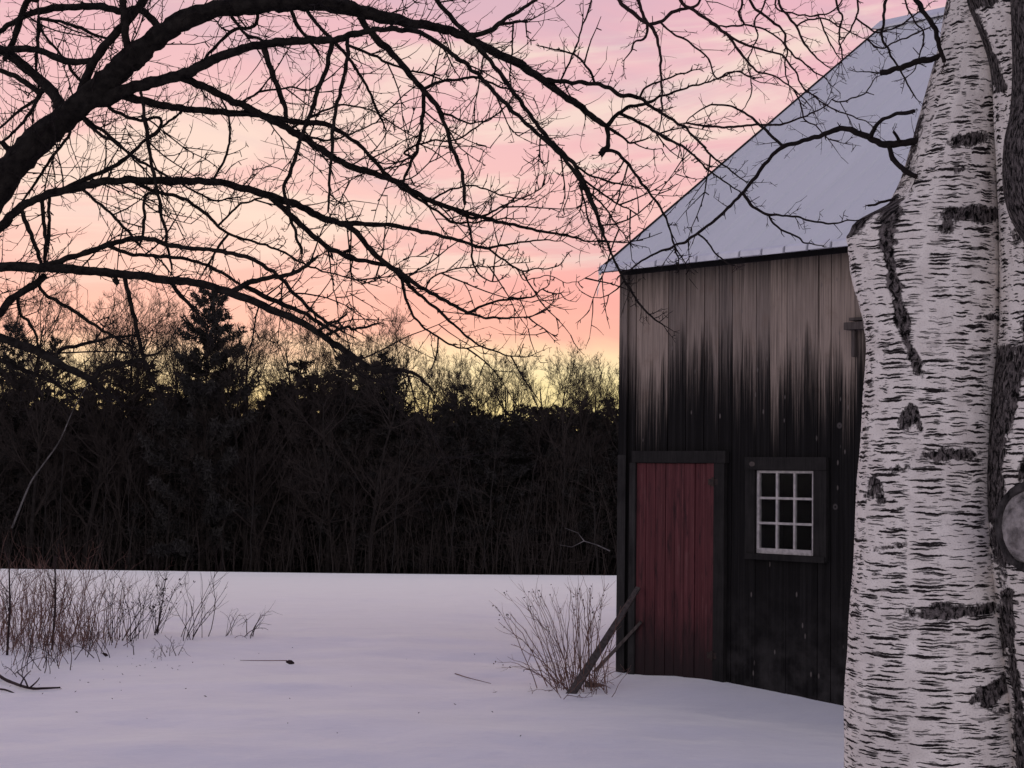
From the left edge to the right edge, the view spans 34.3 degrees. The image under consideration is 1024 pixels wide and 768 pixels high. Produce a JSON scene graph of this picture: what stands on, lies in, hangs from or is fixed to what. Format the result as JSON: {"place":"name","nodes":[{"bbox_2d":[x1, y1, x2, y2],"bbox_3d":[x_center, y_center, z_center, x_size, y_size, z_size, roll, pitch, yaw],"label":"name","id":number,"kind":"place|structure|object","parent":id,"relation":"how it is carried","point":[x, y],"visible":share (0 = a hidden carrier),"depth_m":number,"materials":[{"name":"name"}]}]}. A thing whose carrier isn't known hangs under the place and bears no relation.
{"place":"outdoors","nodes":[
{"label":"outdoors","id":0,"kind":"place"},
{"bbox_2d":[63,569,527,574],"bbox_3d":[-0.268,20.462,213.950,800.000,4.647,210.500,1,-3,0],"label":"forest floor","id":1,"kind":"structure","parent":0,"point":[371,573],"depth_m":109.12,"materials":[{"name":"snow"}]},
{"bbox_2d":[0,368,36,511],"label":"bare tree","id":2,"kind":"object","parent":1,"relation":"on","point":[8,468],"visible":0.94,"depth_m":111.72,"materials":[{"name":"brown plant"}]},
{"bbox_2d":[0,348,41,483],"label":"bare tree","id":3,"kind":"object","parent":1,"relation":"on","point":[17,402],"visible":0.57,"depth_m":113.89,"materials":[{"name":"brown plant"}]},
{"bbox_2d":[0,320,57,568],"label":"evergreen tree","id":4,"kind":"object","parent":1,"relation":"on","point":[8,328],"visible":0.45,"depth_m":115.70,"materials":[{"name":"black plant"}]},
{"bbox_2d":[0,264,82,515],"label":"bare tree","id":5,"kind":"object","parent":1,"relation":"on","point":[54,323],"visible":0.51,"depth_m":117.65,"materials":[{"name":"brown plant"}]},
{"bbox_2d":[1,291,82,437],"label":"bare tree","id":6,"kind":"object","parent":1,"relation":"on","point":[29,310],"visible":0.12,"depth_m":123.48,"materials":[{"name":"brown plant"}]},
{"bbox_2d":[0,399,87,568],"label":"evergreen tree","id":7,"kind":"object","parent":1,"relation":"on","point":[24,547],"visible":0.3,"depth_m":115.57,"materials":[{"name":"black plant"}]},
{"bbox_2d":[0,351,88,568],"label":"tree","id":8,"kind":"object","parent":1,"relation":"on","point":[35,488],"visible":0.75,"depth_m":111.26,"materials":[{"name":"brown plant"}]},
{"bbox_2d":[11,335,92,567],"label":"evergreen tree","id":9,"kind":"object","parent":1,"relation":"on","point":[52,339],"visible":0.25,"depth_m":116.47,"materials":[{"name":"black plant"}]},
{"bbox_2d":[0,346,108,568],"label":"tree","id":10,"kind":"object","parent":1,"relation":"on","point":[47,535],"visible":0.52,"depth_m":113.92,"materials":[{"name":"brown plant"}]},
{"bbox_2d":[45,380,82,565],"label":"sapling","id":11,"kind":"object","parent":1,"relation":"on","point":[62,468],"visible":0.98,"depth_m":110.40,"materials":[{"name":"brown plant"}]},
{"bbox_2d":[11,335,126,527],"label":"leaning birch","id":12,"kind":"object","parent":1,"relation":"on","point":[32,479],"visible":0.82,"depth_m":110.28,"materials":[{"name":"grey plant"}]},
{"bbox_2d":[22,388,129,569],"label":"evergreen tree","id":13,"kind":"object","parent":1,"relation":"on","point":[80,493],"visible":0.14,"depth_m":117.60,"materials":[{"name":"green plant"}]},
{"bbox_2d":[36,335,125,568],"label":"tree","id":14,"kind":"object","parent":1,"relation":"on","point":[70,484],"visible":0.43,"depth_m":115.08,"materials":[{"name":"brown plant"}]},
{"bbox_2d":[2,285,178,567],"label":"bare tree","id":15,"kind":"object","parent":1,"relation":"on","point":[100,336],"visible":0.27,"depth_m":118.25,"materials":[{"name":"brown plant"}]},
{"bbox_2d":[57,396,125,569],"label":"evergreen tree","id":16,"kind":"object","parent":1,"relation":"on","point":[88,506],"visible":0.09,"depth_m":118.47,"materials":[{"name":"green plant"}]},
{"bbox_2d":[48,348,149,569],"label":"tree","id":17,"kind":"object","parent":1,"relation":"on","point":[96,474],"visible":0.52,"depth_m":114.26,"materials":[{"name":"brown plant"}]},
{"bbox_2d":[0,279,199,569],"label":"bare tree","id":18,"kind":"object","parent":1,"relation":"on","point":[97,489],"visible":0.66,"depth_m":113.54,"materials":[{"name":"brown plant"}]},
{"bbox_2d":[74,361,147,569],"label":"evergreen tree","id":19,"kind":"object","parent":1,"relation":"on","point":[98,506],"visible":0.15,"depth_m":118.12,"materials":[{"name":"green plant"}]},
{"bbox_2d":[57,314,180,569],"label":"bare tree","id":20,"kind":"object","parent":1,"relation":"on","point":[128,435],"visible":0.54,"depth_m":115.56,"materials":[{"name":"brown plant"}]},
{"bbox_2d":[78,278,179,569],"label":"bare tree","id":21,"kind":"object","parent":1,"relation":"on","point":[138,544],"visible":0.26,"depth_m":117.89,"materials":[{"name":"brown plant"}]},
{"bbox_2d":[66,332,195,569],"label":"bare tree","id":22,"kind":"object","parent":1,"relation":"on","point":[140,466],"visible":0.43,"depth_m":113.38,"materials":[{"name":"brown plant"}]},
{"bbox_2d":[77,360,195,569],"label":"evergreen tree","id":23,"kind":"object","parent":1,"relation":"on","point":[86,482],"visible":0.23,"depth_m":116.04,"materials":[{"name":"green plant"}]},
{"bbox_2d":[116,356,183,570],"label":"tree","id":24,"kind":"object","parent":1,"relation":"on","point":[150,492],"visible":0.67,"depth_m":112.07,"materials":[{"name":"brown plant"}]},
{"bbox_2d":[122,384,200,570],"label":"evergreen tree","id":25,"kind":"object","parent":1,"relation":"on","point":[173,509],"visible":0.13,"depth_m":115.35,"materials":[{"name":"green plant"}]},
{"bbox_2d":[162,298,203,393],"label":"bare tree","id":26,"kind":"object","parent":1,"relation":"on","point":[169,354],"visible":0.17,"depth_m":124.02,"materials":[{"name":"brown plant"}]},
{"bbox_2d":[121,285,274,570],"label":"evergreen tree","id":27,"kind":"object","parent":1,"relation":"on","point":[216,510],"visible":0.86,"depth_m":111.73,"materials":[{"name":"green plant"}]},
{"bbox_2d":[150,411,280,571],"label":"evergreen tree","id":28,"kind":"object","parent":1,"relation":"on","point":[196,544],"visible":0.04,"depth_m":116.35,"materials":[{"name":"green plant"}]},
{"bbox_2d":[155,344,283,570],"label":"tree","id":29,"kind":"object","parent":1,"relation":"on","point":[189,438],"visible":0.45,"depth_m":112.41,"materials":[{"name":"brown plant"}]},
{"bbox_2d":[153,322,322,571],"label":"bare tree","id":30,"kind":"object","parent":1,"relation":"on","point":[235,433],"visible":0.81,"depth_m":111.97,"materials":[{"name":"brown plant"}]},
{"bbox_2d":[158,301,324,571],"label":"bare tree","id":31,"kind":"object","parent":1,"relation":"on","point":[269,352],"visible":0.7,"depth_m":112.29,"materials":[{"name":"brown plant"}]},
{"bbox_2d":[205,334,301,571],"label":"tree","id":32,"kind":"object","parent":1,"relation":"on","point":[253,473],"visible":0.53,"depth_m":113.92,"materials":[{"name":"brown plant"}]},
{"bbox_2d":[218,302,299,465],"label":"bare tree","id":33,"kind":"object","parent":1,"relation":"on","point":[254,372],"visible":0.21,"depth_m":117.70,"materials":[{"name":"brown plant"}]},
{"bbox_2d":[237,379,324,571],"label":"evergreen tree","id":34,"kind":"object","parent":1,"relation":"on","point":[294,418],"visible":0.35,"depth_m":116.27,"materials":[{"name":"black plant"}]},
{"bbox_2d":[234,359,336,572],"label":"evergreen tree","id":35,"kind":"object","parent":1,"relation":"on","point":[309,539],"visible":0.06,"depth_m":119.71,"materials":[{"name":"black plant"}]},
{"bbox_2d":[250,304,328,557],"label":"bare tree","id":36,"kind":"object","parent":1,"relation":"on","point":[287,360],"visible":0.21,"depth_m":119.40,"materials":[{"name":"brown plant"}]},
{"bbox_2d":[219,346,362,571],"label":"bare tree","id":37,"kind":"object","parent":1,"relation":"on","point":[275,476],"visible":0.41,"depth_m":115.47,"materials":[{"name":"brown plant"}]},
{"bbox_2d":[261,342,345,571],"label":"tree","id":38,"kind":"object","parent":1,"relation":"on","point":[309,407],"visible":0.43,"depth_m":116.49,"materials":[{"name":"brown plant"}]},
{"bbox_2d":[264,301,350,539],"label":"bare tree","id":39,"kind":"object","parent":1,"relation":"on","point":[307,339],"visible":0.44,"depth_m":116.54,"materials":[{"name":"brown plant"}]},
{"bbox_2d":[0,427,617,574],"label":"undergrowth","id":40,"kind":"object","parent":1,"relation":"on","point":[289,548],"visible":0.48,"depth_m":112.22,"materials":[{"name":"plant"}]},
{"bbox_2d":[260,351,394,572],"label":"tree","id":41,"kind":"object","parent":1,"relation":"on","point":[328,517],"visible":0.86,"depth_m":111.46,"materials":[{"name":"brown plant"}]},
{"bbox_2d":[265,360,404,572],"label":"tree","id":42,"kind":"object","parent":1,"relation":"on","point":[334,455],"visible":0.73,"depth_m":113.35,"materials":[{"name":"brown plant"}]},
{"bbox_2d":[291,303,382,572],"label":"bare tree","id":43,"kind":"object","parent":1,"relation":"on","point":[343,337],"visible":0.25,"depth_m":117.40,"materials":[{"name":"brown plant"}]},
{"bbox_2d":[290,356,398,572],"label":"evergreen tree","id":44,"kind":"object","parent":1,"relation":"on","point":[352,418],"visible":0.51,"depth_m":114.21,"materials":[{"name":"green plant"}]},
{"bbox_2d":[316,369,404,572],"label":"evergreen tree","id":45,"kind":"object","parent":1,"relation":"on","point":[376,451],"visible":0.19,"depth_m":116.10,"materials":[{"name":"black plant"}]},
{"bbox_2d":[308,305,412,432],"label":"bare tree","id":46,"kind":"object","parent":1,"relation":"on","point":[384,335],"visible":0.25,"depth_m":121.24,"materials":[{"name":"brown plant"}]},
{"bbox_2d":[332,351,433,572],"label":"evergreen tree","id":47,"kind":"object","parent":1,"relation":"on","point":[398,388],"visible":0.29,"depth_m":116.38,"materials":[{"name":"black plant"}]},
{"bbox_2d":[307,334,472,572],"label":"bare tree","id":48,"kind":"object","parent":1,"relation":"on","point":[375,517],"visible":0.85,"depth_m":111.76,"materials":[{"name":"brown plant"}]},
{"bbox_2d":[358,364,422,572],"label":"evergreen tree","id":49,"kind":"object","parent":1,"relation":"on","point":[376,417],"visible":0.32,"depth_m":116.47,"materials":[{"name":"black plant"}]},
{"bbox_2d":[358,331,422,569],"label":"bare tree","id":50,"kind":"object","parent":1,"relation":"on","point":[395,348],"visible":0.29,"depth_m":118.26,"materials":[{"name":"brown plant"}]},
{"bbox_2d":[352,319,429,572],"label":"bare tree","id":51,"kind":"object","parent":1,"relation":"on","point":[366,343],"visible":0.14,"depth_m":121.01,"materials":[{"name":"brown plant"}]},
{"bbox_2d":[357,302,438,493],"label":"bare tree","id":52,"kind":"object","parent":1,"relation":"on","point":[406,349],"visible":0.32,"depth_m":119.67,"materials":[{"name":"brown plant"}]},
{"bbox_2d":[335,366,471,572],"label":"bare tree","id":53,"kind":"object","parent":1,"relation":"on","point":[402,483],"visible":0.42,"depth_m":115.04,"materials":[{"name":"brown plant"}]},
{"bbox_2d":[398,354,459,571],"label":"bare tree","id":54,"kind":"object","parent":1,"relation":"on","point":[428,408],"visible":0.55,"depth_m":117.64,"materials":[{"name":"brown plant"}]},
{"bbox_2d":[396,343,471,571],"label":"bare tree","id":55,"kind":"object","parent":1,"relation":"on","point":[440,373],"visible":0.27,"depth_m":120.54,"materials":[{"name":"brown plant"}]},
{"bbox_2d":[393,404,487,573],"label":"evergreen tree","id":56,"kind":"object","parent":1,"relation":"on","point":[438,507],"visible":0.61,"depth_m":115.34,"materials":[{"name":"black plant"}]},
{"bbox_2d":[409,399,487,573],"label":"evergreen tree","id":57,"kind":"object","parent":1,"relation":"on","point":[448,433],"visible":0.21,"depth_m":116.86,"materials":[{"name":"black plant"}]},
{"bbox_2d":[410,383,495,572],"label":"evergreen tree","id":58,"kind":"object","parent":1,"relation":"on","point":[460,423],"visible":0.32,"depth_m":117.00,"materials":[{"name":"black plant"}]},
{"bbox_2d":[423,358,490,468],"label":"bare tree","id":59,"kind":"object","parent":1,"relation":"on","point":[448,365],"visible":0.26,"depth_m":120.28,"materials":[{"name":"brown plant"}]},
{"bbox_2d":[428,367,507,573],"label":"bare tree","id":60,"kind":"object","parent":1,"relation":"on","point":[456,417],"visible":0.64,"depth_m":116.69,"materials":[{"name":"brown plant"}]},
{"bbox_2d":[423,348,541,476],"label":"bare tree","id":61,"kind":"object","parent":1,"relation":"on","point":[478,408],"visible":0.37,"depth_m":121.71,"materials":[{"name":"brown plant"}]},
{"bbox_2d":[421,418,544,573],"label":"evergreen tree","id":62,"kind":"object","parent":1,"relation":"on","point":[508,474],"visible":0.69,"depth_m":115.02,"materials":[{"name":"green plant"}]},
{"bbox_2d":[466,349,535,547],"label":"bare tree","id":63,"kind":"object","parent":1,"relation":"on","point":[492,396],"visible":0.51,"depth_m":121.16,"materials":[{"name":"brown plant"}]},
{"bbox_2d":[469,345,554,495],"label":"bare tree","id":64,"kind":"object","parent":1,"relation":"on","point":[515,398],"visible":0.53,"depth_m":120.90,"materials":[{"name":"brown plant"}]},
{"bbox_2d":[476,345,550,530],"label":"bare tree","id":65,"kind":"object","parent":1,"relation":"on","point":[534,365],"visible":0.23,"depth_m":125.05,"materials":[{"name":"brown plant"}]},
{"bbox_2d":[504,419,555,574],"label":"evergreen tree","id":66,"kind":"object","parent":1,"relation":"on","point":[532,448],"visible":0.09,"depth_m":120.84,"materials":[{"name":"black plant"}]},
{"bbox_2d":[509,346,596,556],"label":"bare tree","id":67,"kind":"object","parent":1,"relation":"on","point":[541,402],"visible":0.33,"depth_m":121.30,"materials":[{"name":"brown plant"}]},
{"bbox_2d":[513,337,598,574],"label":"bare tree","id":68,"kind":"object","parent":1,"relation":"on","point":[560,422],"visible":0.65,"depth_m":117.10,"materials":[{"name":"brown plant"}]},
{"bbox_2d":[531,360,591,574],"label":"bare tree","id":69,"kind":"object","parent":1,"relation":"on","point":[564,508],"visible":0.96,"depth_m":114.80,"materials":[{"name":"brown plant"}]},
{"bbox_2d":[526,413,615,574],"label":"evergreen tree","id":70,"kind":"object","parent":1,"relation":"on","point":[582,474],"visible":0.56,"depth_m":116.15,"materials":[{"name":"black plant"}]},
{"bbox_2d":[536,358,618,572],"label":"bare tree","id":71,"kind":"object","parent":1,"relation":"on","point":[613,384],"visible":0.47,"depth_m":118.29,"materials":[{"name":"brown plant"}]},
{"bbox_2d":[549,354,612,574],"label":"bare tree","id":72,"kind":"object","parent":1,"relation":"on","point":[595,366],"visible":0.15,"depth_m":120.86,"materials":[{"name":"brown plant"}]},
{"bbox_2d":[559,410,617,574],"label":"evergreen tree","id":73,"kind":"object","parent":1,"relation":"on","point":[594,429],"visible":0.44,"depth_m":117.27,"materials":[{"name":"black plant"}]},
{"bbox_2d":[564,354,616,574],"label":"bare tree","id":74,"kind":"object","parent":1,"relation":"on","point":[585,430],"visible":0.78,"depth_m":115.92,"materials":[{"name":"brown plant"}]},
{"bbox_2d":[566,354,615,497],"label":"bare tree","id":75,"kind":"object","parent":1,"relation":"on","point":[600,369],"visible":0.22,"depth_m":121.66,"materials":[{"name":"brown plant"}]},
{"bbox_2d":[582,421,617,574],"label":"evergreen tree","id":76,"kind":"object","parent":1,"relation":"on","point":[614,460],"visible":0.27,"depth_m":117.19,"materials":[{"name":"black plant"}]},
{"bbox_2d":[584,364,618,509],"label":"bare tree","id":77,"kind":"object","parent":1,"relation":"on","point":[608,414],"visible":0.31,"depth_m":117.29,"materials":[{"name":"brown plant"}]},
{"bbox_2d":[0,569,843,767],"bbox_3d":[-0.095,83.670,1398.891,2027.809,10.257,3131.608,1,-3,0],"label":"snow ground","id":78,"kind":"structure","parent":0,"point":[379,661],"depth_m":13.78,"materials":[{"name":"snow"}]},
{"bbox_2d":[0,541,25,654],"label":"young sapling","id":79,"kind":"object","parent":78,"relation":"on","point":[8,623],"visible":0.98,"depth_m":16.50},
{"bbox_2d":[0,590,43,658],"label":"weed clump","id":80,"kind":"object","parent":78,"relation":"on","point":[15,642],"visible":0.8,"depth_m":16.82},
{"bbox_2d":[0,670,60,689],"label":"fallen branch","id":81,"kind":"object","parent":78,"relation":"on","point":[31,687],"visible":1,"depth_m":13.66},
{"bbox_2d":[0,553,64,623],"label":"weed clump","id":82,"kind":"object","parent":78,"relation":"on","point":[34,588],"visible":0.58,"depth_m":20.98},
{"bbox_2d":[0,599,64,676],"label":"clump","id":83,"kind":"object","parent":78,"relation":"on","point":[27,649],"visible":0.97,"depth_m":15.06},
{"bbox_2d":[0,551,83,642],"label":"weed clump","id":84,"kind":"object","parent":78,"relation":"on","point":[3,604],"visible":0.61,"depth_m":18.41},
{"bbox_2d":[0,529,93,644],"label":"weed clump","id":85,"kind":"object","parent":78,"relation":"on","point":[47,597],"visible":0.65,"depth_m":17.99,"materials":[{"name":"plant"}]},
{"bbox_2d":[10,607,87,663],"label":"weed clump","id":86,"kind":"object","parent":78,"relation":"on","point":[61,638],"visible":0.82,"depth_m":16.70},
{"bbox_2d":[13,602,103,672],"bbox_3d":[-4.356,2.376,15.669,0.667,0.668,1.593,1,-3,0],"label":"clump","id":87,"kind":"object","parent":78,"relation":"on","point":[46,654],"visible":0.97,"depth_m":15.48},
{"bbox_2d":[46,545,72,649],"bbox_3d":[-4.705,2.205,17.218,0.287,1.157,0.232,1,-3,-13],"label":"young sapling","id":88,"kind":"object","parent":78,"relation":"on","point":[55,594],"visible":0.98,"depth_m":17.16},
{"bbox_2d":[24,549,105,618],"bbox_3d":[-6.007,2.614,22.070,1.123,1.090,1.808,1,-3,0],"label":"weed clump","id":89,"kind":"object","parent":78,"relation":"on","point":[70,605],"visible":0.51,"depth_m":22.14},
{"bbox_2d":[5,539,128,647],"bbox_3d":[-4.885,2.207,17.946,1.322,1.265,1.839,1,-3,0],"label":"weed clump","id":90,"kind":"object","parent":78,"relation":"on","point":[82,610],"visible":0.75,"depth_m":18.00,"materials":[{"name":"plant"}]},
{"bbox_2d":[38,592,104,654],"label":"weed clump","id":91,"kind":"object","parent":78,"relation":"on","point":[88,617],"visible":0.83,"depth_m":17.21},
{"bbox_2d":[63,600,134,651],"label":"weed clump","id":92,"kind":"object","parent":78,"relation":"on","point":[100,632],"visible":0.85,"depth_m":17.50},
{"bbox_2d":[42,541,172,643],"bbox_3d":[-4.521,2.288,18.331,1.214,1.164,1.546,0,-3,7],"label":"weed clump","id":93,"kind":"object","parent":78,"relation":"on","point":[84,599],"visible":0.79,"depth_m":18.21,"materials":[{"name":"plant"}]},
{"bbox_2d":[81,553,187,645],"bbox_3d":[-4.159,2.337,18.222,1.011,1.018,1.348,1,-3,0],"label":"weed clump","id":94,"kind":"object","parent":78,"relation":"on","point":[135,616],"visible":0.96,"depth_m":18.10,"materials":[{"name":"plant"}]},
{"bbox_2d":[131,556,194,634],"bbox_3d":[-3.990,2.397,19.096,0.666,1.031,0.715,3,-4,-41],"label":"weed clump","id":95,"kind":"object","parent":78,"relation":"on","point":[157,630],"visible":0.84,"depth_m":19.05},
{"bbox_2d":[159,544,227,640],"bbox_3d":[-3.472,2.315,18.395,0.900,1.063,0.508,3,-4,-34],"label":"weed clump","id":96,"kind":"object","parent":78,"relation":"on","point":[185,628],"visible":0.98,"depth_m":18.43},
{"bbox_2d":[236,405,274,571],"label":"sapling","id":97,"kind":"object","parent":78,"relation":"on","point":[253,488],"visible":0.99,"depth_m":109.82,"materials":[{"name":"brown plant"}]},
{"bbox_2d":[0,0,776,496],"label":"apple tree","id":98,"kind":"object","parent":78,"relation":"on","point":[106,86],"visible":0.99,"depth_m":6.76,"materials":[{"name":"black plant"}]},
{"bbox_2d":[459,405,510,573],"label":"sapling","id":99,"kind":"object","parent":78,"relation":"on","point":[490,515],"visible":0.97,"depth_m":110.14,"materials":[{"name":"brown plant"}]},
{"bbox_2d":[492,572,630,698],"bbox_3d":[0.411,2.180,14.369,1.226,1.149,1.969,1,-3,0],"label":"bush","id":100,"kind":"object","parent":78,"relation":"on","point":[574,676],"visible":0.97,"depth_m":14.23,"materials":[{"name":"plant"}]},
{"bbox_2d":[566,586,639,693],"bbox_3d":[0.797,2.240,14.431,0.081,0.880,1.421,-1,-4,28],"label":"leaning board","id":101,"kind":"object","parent":78,"relation":"on","point":[594,657],"visible":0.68,"depth_m":14.36,"materials":[{"name":"brown wood"}]},
{"bbox_2d":[597,7,944,705],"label":"weathered barn","id":102,"kind":"structure","parent":78,"relation":"on","point":[740,417],"depth_m":14.53,"materials":[{"name":"grey wood"}]},
{"bbox_2d":[635,463,717,679],"bbox_3d":[1.466,1.820,14.791,0.055,2.225,0.949,4,-4,-44],"label":"door","id":103,"kind":"structure","parent":102,"relation":"in","point":[674,537],"depth_m":14.81,"materials":[{"name":"wood"}]},
{"bbox_2d":[744,457,828,562],"bbox_3d":[2.334,1.056,14.017,0.130,0.873,0.840,4,-4,-44],"label":"window","id":104,"kind":"structure","parent":102,"relation":"in","point":[787,512],"depth_m":14.00,"materials":[{"name":"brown wood"}]},
{"bbox_2d":[612,0,1023,767],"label":"birch tree","id":105,"kind":"object","parent":78,"relation":"on","point":[934,668],"visible":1,"depth_m":4.63,"materials":[{"name":"white plant"}]},
{"bbox_2d":[0,0,945,422],"label":"sky","id":106,"kind":"structure","parent":0,"point":[642,63],"materials":[{"name":"pink"}]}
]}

